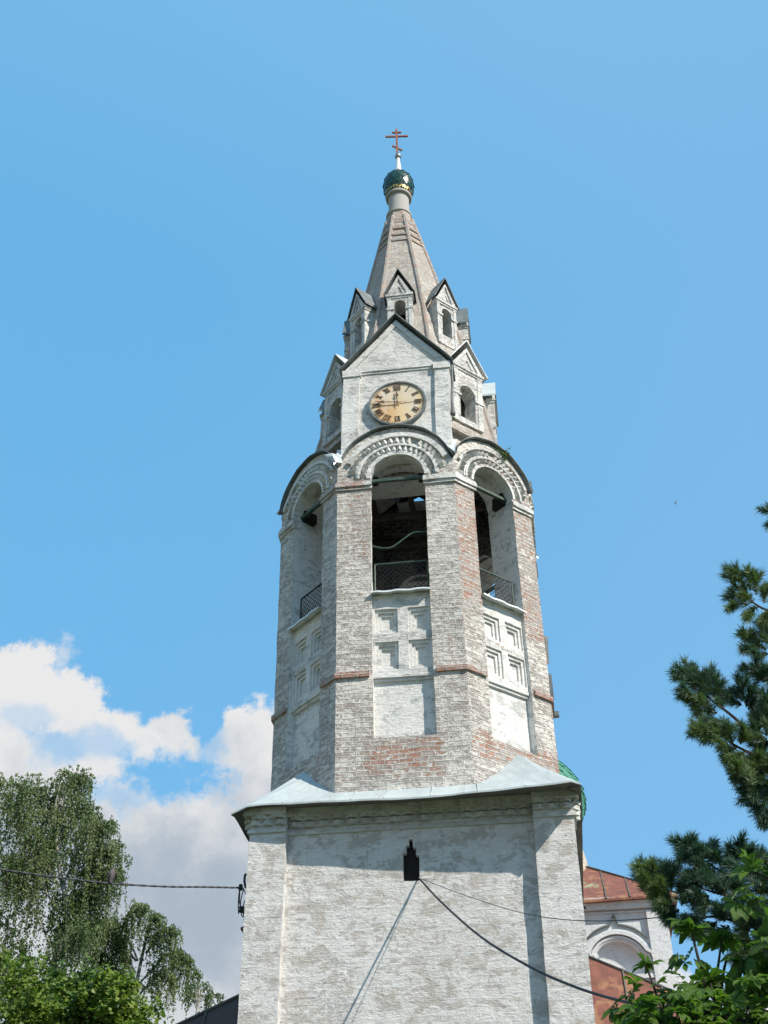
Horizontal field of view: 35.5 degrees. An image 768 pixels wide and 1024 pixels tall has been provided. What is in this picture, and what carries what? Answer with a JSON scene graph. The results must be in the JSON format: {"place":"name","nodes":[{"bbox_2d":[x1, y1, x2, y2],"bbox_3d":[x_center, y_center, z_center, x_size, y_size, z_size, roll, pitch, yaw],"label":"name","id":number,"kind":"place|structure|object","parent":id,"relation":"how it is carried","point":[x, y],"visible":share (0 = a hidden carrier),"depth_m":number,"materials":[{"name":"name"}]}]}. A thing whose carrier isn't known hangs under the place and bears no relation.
{"place":"outdoors","nodes":[
{"label":"outdoors","id":0,"kind":"place"},
{"bbox_2d":[0,764,132,1001],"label":"birch tree","id":1,"kind":"object","parent":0,"point":[71,931],"visible":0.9,"depth_m":45.52,"materials":[{"name":"green plant"}]},
{"bbox_2d":[0,946,169,1023],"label":"linden tree","id":2,"kind":"object","parent":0,"point":[102,997],"visible":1,"depth_m":17.54,"materials":[{"name":"green plant"}]},
{"bbox_2d":[71,898,196,1023],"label":"birch tree","id":3,"kind":"object","parent":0,"point":[117,941],"visible":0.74,"depth_m":45.86,"materials":[{"name":"green plant"}]},
{"bbox_2d":[179,967,225,1018],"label":"birch tree","id":4,"kind":"object","parent":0,"point":[208,998],"visible":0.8,"depth_m":48.79,"materials":[{"name":"green plant"}]},
{"bbox_2d":[0,0,767,1023],"label":"sky","id":5,"kind":"structure","parent":0,"point":[191,220],"materials":[{"name":"blue"}]},
{"bbox_2d":[231,128,594,1023],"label":"bell tower","id":6,"kind":"structure","parent":0,"point":[413,728],"depth_m":20.56,"materials":[{"name":"brick"}]},
{"bbox_2d":[238,873,246,916],"bbox_3d":[-2.230,6.101,18.954,0.173,0.787,0.068,-5,-37,6],"label":"cable bracket","id":7,"kind":"object","parent":6,"relation":"attached to","point":[240,907],"visible":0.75,"depth_m":18.96,"materials":[{"name":"black metal"}]},
{"bbox_2d":[0,868,238,888],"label":"power cable","id":8,"kind":"object","parent":7,"relation":"attached to","point":[74,879],"visible":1,"depth_m":18.01,"materials":[{"name":"rubber"}]},
{"bbox_2d":[107,867,114,883],"bbox_3d":[-4.107,5.471,18.029,0.117,0.266,0.120,-5,-37,6],"label":"perched bird","id":9,"kind":"object","parent":8,"relation":"on","point":[110,876],"visible":1,"depth_m":17.99},
{"bbox_2d":[369,381,425,425],"bbox_3d":[0.277,-2.245,24.743,1.194,1.176,0.117,-5,-37,6],"label":"tower clock","id":10,"kind":"object","parent":6,"relation":"attached to","point":[400,402],"visible":1,"depth_m":24.73,"materials":[{"name":"metal"}]},
{"bbox_2d":[404,841,419,880],"bbox_3d":[0.504,5.800,19.356,0.390,0.845,0.910,-5,-37,6],"label":"slit window","id":11,"kind":"structure","parent":6,"relation":"in","point":[411,862],"depth_m":18.95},
{"bbox_2d":[495,446,510,459],"bbox_3d":[2.459,-1.236,24.364,0.297,0.331,0.325,-26,-43,30],"label":"roof weed","id":12,"kind":"object","parent":6,"relation":"on","point":[504,455],"visible":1,"depth_m":24.34,"materials":[{"name":"green plant"}]},
{"bbox_2d":[418,877,767,1023],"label":"thick cable","id":13,"kind":"object","parent":6,"relation":"attached to","point":[535,969],"visible":0.77,"depth_m":12.67,"materials":[{"name":"rubber"}]},
{"bbox_2d":[420,878,767,921],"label":"thin wire","id":14,"kind":"object","parent":6,"relation":"attached to","point":[556,918],"visible":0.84,"depth_m":13.79,"materials":[{"name":"metal"}]},
{"bbox_2d":[176,955,726,1023],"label":"refectory","id":15,"kind":"structure","parent":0,"point":[606,979],"depth_m":23.27,"materials":[{"name":"brick"}]},
{"bbox_2d":[240,760,680,989],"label":"church","id":16,"kind":"structure","parent":0,"point":[612,896],"depth_m":26.55,"materials":[{"name":"brick"}]},
{"bbox_2d":[601,849,767,1023],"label":"chestnut tree","id":17,"kind":"object","parent":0,"point":[691,1002],"visible":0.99,"depth_m":9.08,"materials":[{"name":"green plant"}]},
{"bbox_2d":[624,502,767,966],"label":"pine tree","id":18,"kind":"object","parent":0,"point":[653,879],"visible":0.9,"depth_m":11.77,"materials":[{"name":"green plant"}]}
]}

